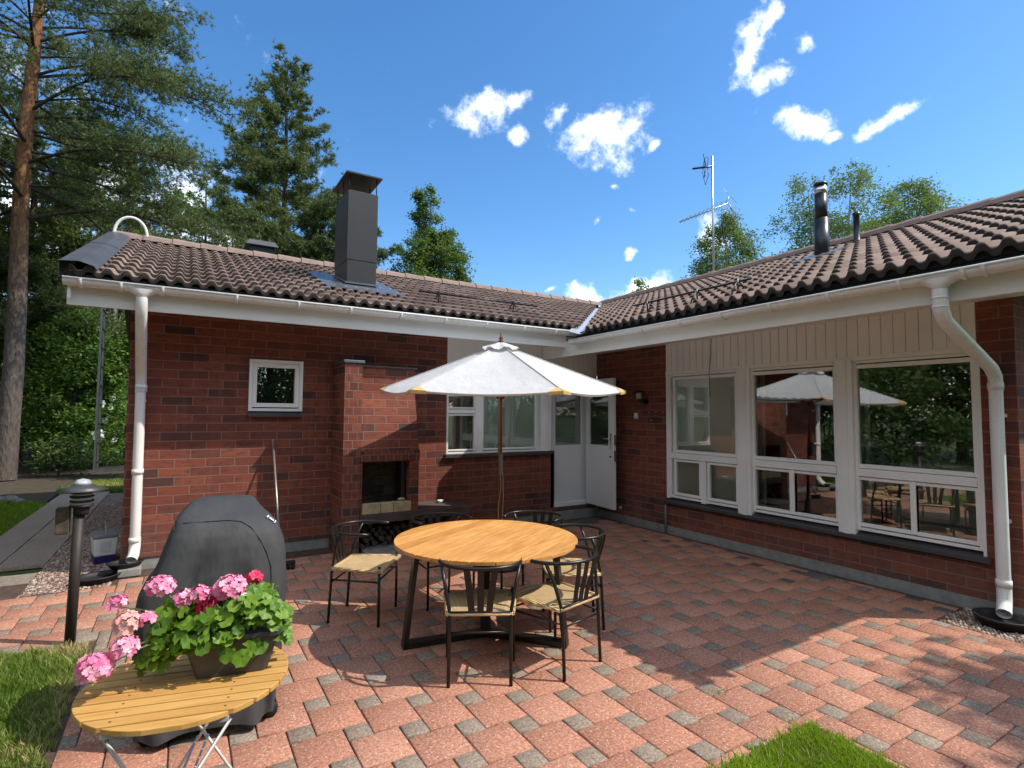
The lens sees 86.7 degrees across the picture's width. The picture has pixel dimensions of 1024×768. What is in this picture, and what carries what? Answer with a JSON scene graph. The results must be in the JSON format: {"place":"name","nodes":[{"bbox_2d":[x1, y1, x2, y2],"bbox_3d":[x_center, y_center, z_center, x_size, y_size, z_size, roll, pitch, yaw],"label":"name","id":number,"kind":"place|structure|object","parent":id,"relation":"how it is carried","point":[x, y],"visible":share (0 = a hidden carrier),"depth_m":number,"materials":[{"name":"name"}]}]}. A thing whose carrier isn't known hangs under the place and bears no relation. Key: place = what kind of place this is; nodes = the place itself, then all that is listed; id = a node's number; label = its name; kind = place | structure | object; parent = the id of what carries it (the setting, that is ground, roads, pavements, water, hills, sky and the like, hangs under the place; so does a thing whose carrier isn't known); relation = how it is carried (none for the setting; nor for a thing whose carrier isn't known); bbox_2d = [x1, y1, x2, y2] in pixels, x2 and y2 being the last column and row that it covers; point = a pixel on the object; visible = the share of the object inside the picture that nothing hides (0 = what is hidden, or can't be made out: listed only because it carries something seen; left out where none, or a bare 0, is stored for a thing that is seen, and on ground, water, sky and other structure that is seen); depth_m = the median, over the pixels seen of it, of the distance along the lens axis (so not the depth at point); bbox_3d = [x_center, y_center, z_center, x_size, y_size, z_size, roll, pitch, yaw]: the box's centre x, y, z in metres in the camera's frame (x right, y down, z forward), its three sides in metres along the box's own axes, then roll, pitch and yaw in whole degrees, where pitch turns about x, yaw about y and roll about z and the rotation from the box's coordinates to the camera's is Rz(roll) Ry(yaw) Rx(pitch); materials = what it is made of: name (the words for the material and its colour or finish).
{"place":"outdoors","nodes":[
{"label":"outdoors","id":0,"kind":"place"},
{"bbox_2d":[0,638,94,767],"bbox_3d":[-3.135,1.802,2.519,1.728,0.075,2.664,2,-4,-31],"label":"dry lawn grass","id":1,"kind":"structure","parent":0,"point":[28,728],"depth_m":3.17,"materials":[{"name":"green plant"}]},
{"bbox_2d":[0,491,109,571],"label":"path","id":2,"kind":"structure","parent":0,"point":[32,541],"depth_m":7.23,"materials":[{"name":"grey concrete"}]},
{"bbox_2d":[0,433,122,577],"bbox_3d":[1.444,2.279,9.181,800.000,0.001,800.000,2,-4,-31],"label":"ground","id":3,"kind":"structure","parent":0,"point":[19,572],"depth_m":5.97,"materials":[{"name":"soil"}]},
{"bbox_2d":[0,572,38,586],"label":"path edge","id":4,"kind":"object","parent":3,"relation":"on","point":[16,579],"visible":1,"depth_m":5.51,"materials":[{"name":"grey concrete"}]},
{"bbox_2d":[0,500,47,534],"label":"side lawn grass","id":5,"kind":"structure","parent":3,"relation":"on","point":[10,511],"depth_m":9.05,"materials":[{"name":"green plant"}]},
{"bbox_2d":[35,493,122,577],"bbox_3d":[-6.111,2.140,8.310,0.810,0.001,7.620,2,-4,-31],"label":"gravel strip","id":6,"kind":"object","parent":3,"relation":"on","point":[108,510],"visible":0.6,"depth_m":8.86,"materials":[{"name":"grey gravel"}]},
{"bbox_2d":[16,534,120,597],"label":"gravel","id":7,"kind":"structure","parent":6,"relation":"on","point":[55,568],"depth_m":5.82,"materials":[{"name":"grey gravel"}]},
{"bbox_2d":[90,522,118,564],"bbox_3d":[-4.663,1.804,6.197,0.235,0.454,0.295,3,-4,-43],"label":"plastic tub","id":8,"kind":"object","parent":7,"relation":"on","point":[103,546],"visible":0.99,"depth_m":6.10,"materials":[{"name":"plastic"}]},
{"bbox_2d":[172,173,242,246],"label":"pine tree","id":9,"kind":"object","parent":3,"relation":"on","point":[205,201],"visible":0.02,"depth_m":31.24,"materials":[{"name":"green plant"}]},
{"bbox_2d":[186,39,384,267],"bbox_3d":[-12.326,-7.472,29.459,11.395,21.407,10.816,-1,-3,24],"label":"pine tree","id":10,"kind":"object","parent":3,"relation":"on","point":[271,166],"visible":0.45,"depth_m":28.09,"materials":[{"name":"green plant"}]},
{"bbox_2d":[296,202,402,262],"bbox_3d":[-9.087,-3.205,28.488,7.070,12.829,7.714,3,-4,-42],"label":"pine tree","id":11,"kind":"object","parent":3,"relation":"on","point":[328,248],"visible":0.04,"depth_m":27.81,"materials":[{"name":"green plant"}]},
{"bbox_2d":[381,183,459,279],"bbox_3d":[-3.848,-2.651,22.132,5.031,11.105,5.252,2,-4,-31],"label":"aspen tree","id":12,"kind":"object","parent":3,"relation":"on","point":[422,239],"visible":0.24,"depth_m":21.73,"materials":[{"name":"green plant"}]},
{"bbox_2d":[416,225,477,282],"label":"aspen tree","id":13,"kind":"object","parent":3,"relation":"on","point":[459,273],"visible":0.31,"depth_m":22.12,"materials":[{"name":"green plant"}]},
{"bbox_2d":[58,154,1023,618],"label":"brick house","id":14,"kind":"structure","parent":3,"relation":"on","point":[862,364],"depth_m":6.71,"materials":[{"name":"brick"}]},
{"bbox_2d":[251,362,300,408],"bbox_3d":[-2.962,0.031,6.765,0.590,0.610,0.320,2,-4,-31],"label":"window","id":15,"kind":"structure","parent":14,"relation":"in","point":[296,398],"depth_m":6.66,"materials":[{"name":"white paint"}]},
{"bbox_2d":[359,540,369,546],"bbox_3d":[-1.868,1.996,6.834,0.059,0.061,0.267,29,-19,-32],"label":"firewood log","id":16,"kind":"object","parent":14,"relation":"on","point":[365,544],"visible":0.47,"depth_m":6.74,"materials":[{"name":"brown wood"}]},
{"bbox_2d":[359,537,368,542],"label":"firewood log","id":17,"kind":"object","parent":16,"relation":"on","point":[365,539],"visible":0.65,"depth_m":6.66,"materials":[{"name":"brown wood"}]},
{"bbox_2d":[369,539,377,545],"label":"firewood log","id":18,"kind":"object","parent":14,"relation":"on","point":[374,542],"visible":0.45,"depth_m":6.78,"materials":[{"name":"brown wood"}]},
{"bbox_2d":[372,534,384,540],"bbox_3d":[-1.701,1.935,6.886,0.073,0.065,0.275,17,-12,-33],"label":"firewood log","id":19,"kind":"object","parent":18,"relation":"on","point":[380,537],"visible":0.61,"depth_m":6.78,"materials":[{"name":"brown wood"}]},
{"bbox_2d":[367,529,378,536],"bbox_3d":[-1.763,1.877,6.870,0.046,0.065,0.284,-7,2,-33],"label":"firewood log","id":20,"kind":"object","parent":19,"relation":"on","point":[375,533],"visible":0.6,"depth_m":6.76,"materials":[{"name":"brown wood"}]},
{"bbox_2d":[375,529,385,534],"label":"firewood log","id":21,"kind":"object","parent":19,"relation":"on","point":[383,532],"visible":0.39,"depth_m":6.85,"materials":[{"name":"brown wood"}]},
{"bbox_2d":[372,523,382,531],"bbox_3d":[-1.723,1.818,6.909,0.056,0.073,0.295,21,-13,-28],"label":"firewood log","id":22,"kind":"object","parent":21,"relation":"on","point":[378,527],"visible":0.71,"depth_m":6.83,"materials":[{"name":"brown wood"}]},
{"bbox_2d":[379,523,389,528],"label":"firewood log","id":23,"kind":"object","parent":21,"relation":"on","point":[385,526],"visible":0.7,"depth_m":6.88,"materials":[{"name":"brown wood"}]},
{"bbox_2d":[446,394,542,453],"bbox_3d":[-0.255,0.451,8.302,1.680,1.190,0.126,2,-4,-31],"label":"window","id":24,"kind":"structure","parent":14,"relation":"in","point":[477,412],"depth_m":8.09,"materials":[{"name":"white paint"}]},
{"bbox_2d":[551,394,585,501],"bbox_3d":[0.947,0.936,9.057,0.730,2.000,0.050,2,-4,-31],"label":"inner door","id":25,"kind":"structure","parent":14,"relation":"in","point":[568,412],"depth_m":9.04,"materials":[{"name":"white paint"}]},
{"bbox_2d":[586,378,616,509],"bbox_3d":[1.410,0.944,8.774,0.181,2.050,0.782,2,-4,-31],"label":"open door","id":26,"kind":"structure","parent":14,"relation":"in","point":[601,438],"depth_m":8.72,"materials":[{"name":"white paint"}]},
{"bbox_2d":[669,370,737,508],"bbox_3d":[2.635,0.736,7.436,0.110,1.785,1.150,2,-4,-31],"label":"window","id":27,"kind":"structure","parent":14,"relation":"in","point":[705,460],"depth_m":7.44,"materials":[{"name":"white paint"}]},
{"bbox_2d":[751,363,838,525],"bbox_3d":[3.298,0.674,6.356,0.106,1.770,1.072,2,-4,-31],"label":"window","id":28,"kind":"structure","parent":14,"relation":"in","point":[793,466],"depth_m":6.32,"materials":[{"name":"white paint"}]},
{"bbox_2d":[787,452,882,521],"bbox_3d":[4.304,1.358,7.278,0.887,0.850,0.700,0,-3,-1],"label":"armchair","id":29,"kind":"object","parent":14,"relation":"in","point":[818,496],"visible":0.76,"depth_m":7.11,"materials":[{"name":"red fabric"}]},
{"bbox_2d":[853,353,982,550],"bbox_3d":[3.937,0.621,5.312,0.106,1.770,1.062,2,-4,-31],"label":"window","id":30,"kind":"structure","parent":14,"relation":"in","point":[914,477],"depth_m":5.25,"materials":[{"name":"white paint"}]},
{"bbox_2d":[891,461,976,540],"bbox_3d":[4.728,1.270,5.726,0.820,0.880,1.000,2,-4,-31],"label":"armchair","id":31,"kind":"object","parent":14,"relation":"on","point":[947,512],"visible":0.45,"depth_m":5.54,"materials":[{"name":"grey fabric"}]},
{"bbox_2d":[630,276,648,292],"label":"birch tree","id":32,"kind":"object","parent":3,"relation":"on","point":[638,282],"visible":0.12,"depth_m":26.66,"materials":[{"name":"green plant"}]},
{"bbox_2d":[680,207,767,278],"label":"birch tree","id":33,"kind":"object","parent":3,"relation":"on","point":[728,226],"visible":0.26,"depth_m":26.75,"materials":[{"name":"green plant"}]},
{"bbox_2d":[756,157,913,256],"bbox_3d":[16.410,-4.160,27.933,7.338,15.057,6.100,-2,-4,35],"label":"birch tree","id":34,"kind":"object","parent":3,"relation":"on","point":[837,229],"visible":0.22,"depth_m":27.72,"materials":[{"name":"green plant"}]},
{"bbox_2d":[860,172,978,230],"bbox_3d":[21.492,-3.972,29.302,7.764,14.872,7.014,2,-4,-31],"label":"birch tree","id":35,"kind":"object","parent":3,"relation":"on","point":[928,204],"visible":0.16,"depth_m":28.75,"materials":[{"name":"green plant"}]},
{"bbox_2d":[0,436,123,502],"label":"woodland floor","id":36,"kind":"structure","parent":0,"point":[27,485],"depth_m":13.82,"materials":[{"name":"green plant"}]},
{"bbox_2d":[1,495,18,502],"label":"border stone","id":37,"kind":"object","parent":36,"relation":"on","point":[8,498],"visible":0.64,"depth_m":10.11,"materials":[{"name":"stone"}]},
{"bbox_2d":[0,351,34,418],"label":"garden bush","id":38,"kind":"object","parent":36,"relation":"on","point":[0,378],"visible":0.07,"depth_m":15.51,"materials":[{"name":"green plant"}]},
{"bbox_2d":[13,498,25,502],"bbox_3d":[-9.118,2.164,10.029,0.184,0.110,0.201,0,-3,3],"label":"border stone","id":39,"kind":"object","parent":36,"relation":"on","point":[19,500],"visible":0.76,"depth_m":9.98,"materials":[{"name":"stone"}]},
{"bbox_2d":[0,118,43,374],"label":"birch tree","id":40,"kind":"object","parent":36,"relation":"on","point":[4,181],"visible":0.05,"depth_m":18.43,"materials":[{"name":"green plant"}]},
{"bbox_2d":[0,228,58,326],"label":"pine tree","id":41,"kind":"object","parent":36,"relation":"on","point":[4,251],"visible":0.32,"depth_m":15.66,"materials":[{"name":"green plant"}]},
{"bbox_2d":[21,434,91,475],"bbox_3d":[-11.882,1.856,14.220,1.522,1.158,1.479,2,-4,-31],"label":"garden bush","id":42,"kind":"object","parent":36,"relation":"on","point":[58,451],"visible":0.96,"depth_m":14.12,"materials":[{"name":"green plant"}]},
{"bbox_2d":[0,313,122,457],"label":"garden bush","id":43,"kind":"object","parent":36,"relation":"on","point":[28,366],"visible":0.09,"depth_m":17.32,"materials":[{"name":"green plant"}]},
{"bbox_2d":[0,86,124,453],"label":"spruce tree","id":44,"kind":"object","parent":36,"relation":"on","point":[95,170],"depth_m":20.77,"materials":[{"name":"green plant"}]},
{"bbox_2d":[2,307,128,469],"bbox_3d":[-12.848,0.099,15.821,3.688,4.770,3.184,0,-3,15],"label":"garden bush","id":45,"kind":"object","parent":36,"relation":"on","point":[78,420],"visible":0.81,"depth_m":15.31,"materials":[{"name":"green plant"}]},
{"bbox_2d":[0,80,132,463],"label":"pine tree","id":46,"kind":"object","parent":36,"relation":"on","point":[50,298],"visible":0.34,"depth_m":16.89,"materials":[{"name":"green plant"}]},
{"bbox_2d":[56,478,123,493],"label":"side lawn grass","id":47,"kind":"structure","parent":36,"relation":"on","point":[114,485],"depth_m":12.27,"materials":[{"name":"green plant"}]},
{"bbox_2d":[30,140,162,452],"bbox_3d":[-16.150,-3.807,22.886,7.625,13.312,7.793,2,-4,-31],"label":"spruce tree","id":48,"kind":"object","parent":36,"relation":"on","point":[135,226],"depth_m":22.54,"materials":[{"name":"green plant"}]},
{"bbox_2d":[69,321,129,457],"bbox_3d":[-11.855,0.143,17.206,3.539,4.846,3.371,2,-4,-31],"label":"garden bush","id":49,"kind":"object","parent":36,"relation":"on","point":[124,346],"visible":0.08,"depth_m":16.34,"materials":[{"name":"green plant"}]},
{"bbox_2d":[77,387,127,466],"bbox_3d":[-10.130,1.254,14.322,1.929,2.338,1.985,1,-3,-2],"label":"garden bush","id":50,"kind":"object","parent":36,"relation":"on","point":[116,426],"visible":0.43,"depth_m":13.99,"materials":[{"name":"green plant"}]},
{"bbox_2d":[6,129,225,458],"bbox_3d":[-14.043,-3.326,19.972,5.526,12.069,5.555,0,-3,6],"label":"birch tree","id":51,"kind":"object","parent":36,"relation":"on","point":[115,314],"visible":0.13,"depth_m":19.56,"materials":[{"name":"green plant"}]},
{"bbox_2d":[0,0,275,480],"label":"pine tree","id":52,"kind":"object","parent":36,"relation":"on","point":[96,146],"visible":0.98,"depth_m":13.98,"materials":[{"name":"green plant"}]},
{"bbox_2d":[88,186,206,429],"bbox_3d":[-16.285,-3.259,25.738,6.497,12.531,6.387,2,-4,-31],"label":"spruce tree","id":53,"kind":"object","parent":36,"relation":"on","point":[175,233],"visible":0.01,"depth_m":25.89,"materials":[{"name":"green plant"}]},
{"bbox_2d":[382,533,391,540],"bbox_3d":[-1.608,1.943,6.915,0.068,0.058,0.257,-15,6,-34],"label":"firewood log","id":54,"kind":"object","parent":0,"point":[388,537],"visible":0.55,"depth_m":6.82,"materials":[{"name":"brown wood"}]},
{"bbox_2d":[0,517,1023,767],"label":"patio paving","id":55,"kind":"structure","parent":0,"point":[692,627],"depth_m":3.57,"materials":[{"name":"red brick"}]},
{"bbox_2d":[54,478,107,645],"bbox_3d":[-3.208,1.317,4.015,0.310,1.228,0.310,2,-4,-31],"label":"garden lamp","id":56,"kind":"object","parent":55,"relation":"on","point":[82,490],"visible":0.97,"depth_m":3.98,"materials":[{"name":"black metal"}]},
{"bbox_2d":[71,646,287,767],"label":"folding table","id":57,"kind":"object","parent":55,"relation":"on","point":[123,700],"visible":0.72,"depth_m":1.94,"materials":[{"name":"brown wood"}]},
{"bbox_2d":[73,569,294,684],"bbox_3d":[-1.225,0.926,2.111,0.713,0.399,0.339,2,-3,-21],"label":"geranium planter","id":58,"kind":"object","parent":57,"relation":"on","point":[211,633],"visible":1,"depth_m":2.06,"materials":[{"name":"grey plastic"}]},
{"bbox_2d":[132,495,285,746],"bbox_3d":[-1.688,1.263,3.078,0.724,1.191,0.607,2,-4,-27],"label":"covered grill","id":59,"kind":"object","parent":55,"relation":"on","point":[211,541],"visible":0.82,"depth_m":2.93,"materials":[{"name":"grey fabric"}]},
{"bbox_2d":[272,439,295,569],"bbox_3d":[-2.671,1.338,6.198,0.288,1.379,0.827,2,-4,-31],"label":"broom","id":60,"kind":"object","parent":55,"relation":"on","point":[290,564],"visible":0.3,"depth_m":6.19,"materials":[{"name":"metal"}]},
{"bbox_2d":[327,520,400,626],"bbox_3d":[-1.262,1.574,4.581,0.518,0.745,0.567,0,-3,6],"label":"dining chair","id":61,"kind":"object","parent":55,"relation":"on","point":[379,564],"visible":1,"depth_m":4.53,"materials":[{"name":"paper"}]},
{"bbox_2d":[410,512,474,610],"bbox_3d":[-0.659,1.601,5.005,0.567,0.745,0.518,2,-4,-33],"label":"dining chair","id":62,"kind":"object","parent":55,"relation":"on","point":[422,520],"visible":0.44,"depth_m":5.13,"materials":[{"name":"black metal"}]},
{"bbox_2d":[438,557,522,687],"bbox_3d":[-0.211,1.527,3.606,0.567,0.745,0.518,1,-3,-3],"label":"dining chair","id":63,"kind":"object","parent":55,"relation":"on","point":[492,600],"visible":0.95,"depth_m":3.42,"materials":[{"name":"black metal"}]},
{"bbox_2d":[394,520,577,649],"bbox_3d":[-0.201,1.563,4.199,1.410,0.742,1.409,2,-4,-31],"label":"dining table","id":64,"kind":"object","parent":55,"relation":"on","point":[484,543],"visible":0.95,"depth_m":4.01,"materials":[{"name":"brown wood"}]},
{"bbox_2d":[380,332,625,572],"bbox_3d":[-0.133,0.724,6.087,2.549,2.625,2.765,1,-1,-31],"label":"parasol","id":65,"kind":"object","parent":55,"relation":"on","point":[500,370],"visible":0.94,"depth_m":5.49,"materials":[{"name":"white fabric"}]},
{"bbox_2d":[500,510,563,588],"bbox_3d":[0.203,1.615,5.141,0.567,0.745,0.518,-1,-3,25],"label":"dining chair","id":66,"kind":"object","parent":55,"relation":"on","point":[550,517],"visible":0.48,"depth_m":5.35,"materials":[{"name":"black metal"}]},
{"bbox_2d":[509,544,601,681],"bbox_3d":[0.326,1.540,3.763,0.518,0.745,0.567,-3,-4,45],"label":"dining chair","id":67,"kind":"object","parent":55,"relation":"on","point":[561,599],"visible":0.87,"depth_m":3.67,"materials":[{"name":"black metal"}]},
{"bbox_2d":[542,523,605,632],"bbox_3d":[0.510,1.581,4.487,0.518,0.745,0.567,1,-3,-3],"label":"dining chair","id":68,"kind":"object","parent":55,"relation":"on","point":[568,571],"visible":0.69,"depth_m":4.40,"materials":[{"name":"black metal"}]},
{"bbox_2d":[0,516,1023,767],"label":"patio bedding","id":69,"kind":"object","parent":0,"point":[10,592],"visible":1,"depth_m":4.03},
{"bbox_2d":[80,570,120,585],"bbox_3d":[-4.151,1.942,5.425,0.326,0.060,0.408,-2,-4,36],"label":"splash tray","id":70,"kind":"object","parent":69,"relation":"on","point":[92,578],"visible":0.77,"depth_m":5.42,"materials":[{"name":"black plastic"}]},
{"bbox_2d":[102,564,120,576],"bbox_3d":[-4.101,1.922,5.573,0.061,0.115,0.177,-3,-4,44],"label":"drain hose","id":71,"kind":"object","parent":70,"relation":"on","point":[109,573],"visible":0.67,"depth_m":5.53,"materials":[{"name":"black plastic"}]},
{"bbox_2d":[117,564,141,578],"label":"concrete block","id":72,"kind":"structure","parent":69,"relation":"on","point":[131,572],"depth_m":5.58,"materials":[{"name":"grey concrete"}]},
{"bbox_2d":[106,558,144,569],"bbox_3d":[-4.030,1.876,5.654,0.252,0.050,0.337,-2,-4,41],"label":"splash tray","id":73,"kind":"object","parent":72,"relation":"on","point":[114,565],"visible":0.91,"depth_m":5.62,"materials":[{"name":"black plastic"}]},
{"bbox_2d":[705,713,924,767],"bbox_3d":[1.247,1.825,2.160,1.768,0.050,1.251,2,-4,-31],"label":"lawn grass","id":74,"kind":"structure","parent":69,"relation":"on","point":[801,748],"depth_m":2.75,"materials":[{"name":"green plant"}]},
{"bbox_2d":[0,0,1023,306],"label":"sky","id":75,"kind":"structure","parent":0,"point":[561,142],"materials":[{"name":"blue"}]},
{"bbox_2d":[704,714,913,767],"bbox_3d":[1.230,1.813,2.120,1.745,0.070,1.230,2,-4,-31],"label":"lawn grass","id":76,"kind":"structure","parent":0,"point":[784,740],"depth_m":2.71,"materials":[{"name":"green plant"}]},
{"label":"gravel bed","id":77,"kind":"structure","parent":0,"visible":0},
{"bbox_2d":[939,607,1023,643],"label":"gravel","id":78,"kind":"structure","parent":77,"relation":"on","point":[960,615],"depth_m":4.46,"materials":[{"name":"grey gravel"}]},
{"bbox_2d":[972,607,1023,633],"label":"splash tray","id":79,"kind":"object","parent":78,"relation":"on","point":[990,617],"visible":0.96,"depth_m":4.46,"materials":[{"name":"black plastic"}]},
{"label":"firewood log","id":80,"kind":"object","parent":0,"visible":0},
{"bbox_2d":[386,528,394,534],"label":"firewood log","id":81,"kind":"object","parent":80,"relation":"on","point":[390,531],"visible":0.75,"depth_m":6.87,"materials":[{"name":"brown wood"}]},
{"bbox_2d":[387,522,399,530],"bbox_3d":[-1.534,1.825,6.981,0.054,0.068,0.315,29,-18,-30],"label":"firewood log","id":82,"kind":"object","parent":81,"relation":"on","point":[394,526],"visible":0.74,"depth_m":6.91,"materials":[{"name":"brown wood"}]},
{"label":"firewood log","id":83,"kind":"object","parent":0,"visible":0},
{"bbox_2d":[361,526,366,532],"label":"firewood log","id":84,"kind":"object","parent":83,"relation":"on","point":[363,529],"visible":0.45,"depth_m":6.68,"materials":[{"name":"brown wood"}]},
{"bbox_2d":[364,525,375,531],"bbox_3d":[-1.796,1.818,6.846,0.053,0.057,0.311,-25,10,-30],"label":"firewood log","id":85,"kind":"object","parent":83,"relation":"on","point":[372,529],"visible":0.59,"depth_m":6.74,"materials":[{"name":"brown wood"}]},
{"label":"firewood log","id":86,"kind":"object","parent":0,"visible":0},
{"bbox_2d":[392,521,405,528],"bbox_3d":[-1.471,1.822,7.048,0.296,0.082,0.057,-4,38,53],"label":"firewood log","id":87,"kind":"object","parent":86,"relation":"on","point":[401,525],"visible":0.7,"depth_m":6.94,"materials":[{"name":"brown wood"}]}
]}

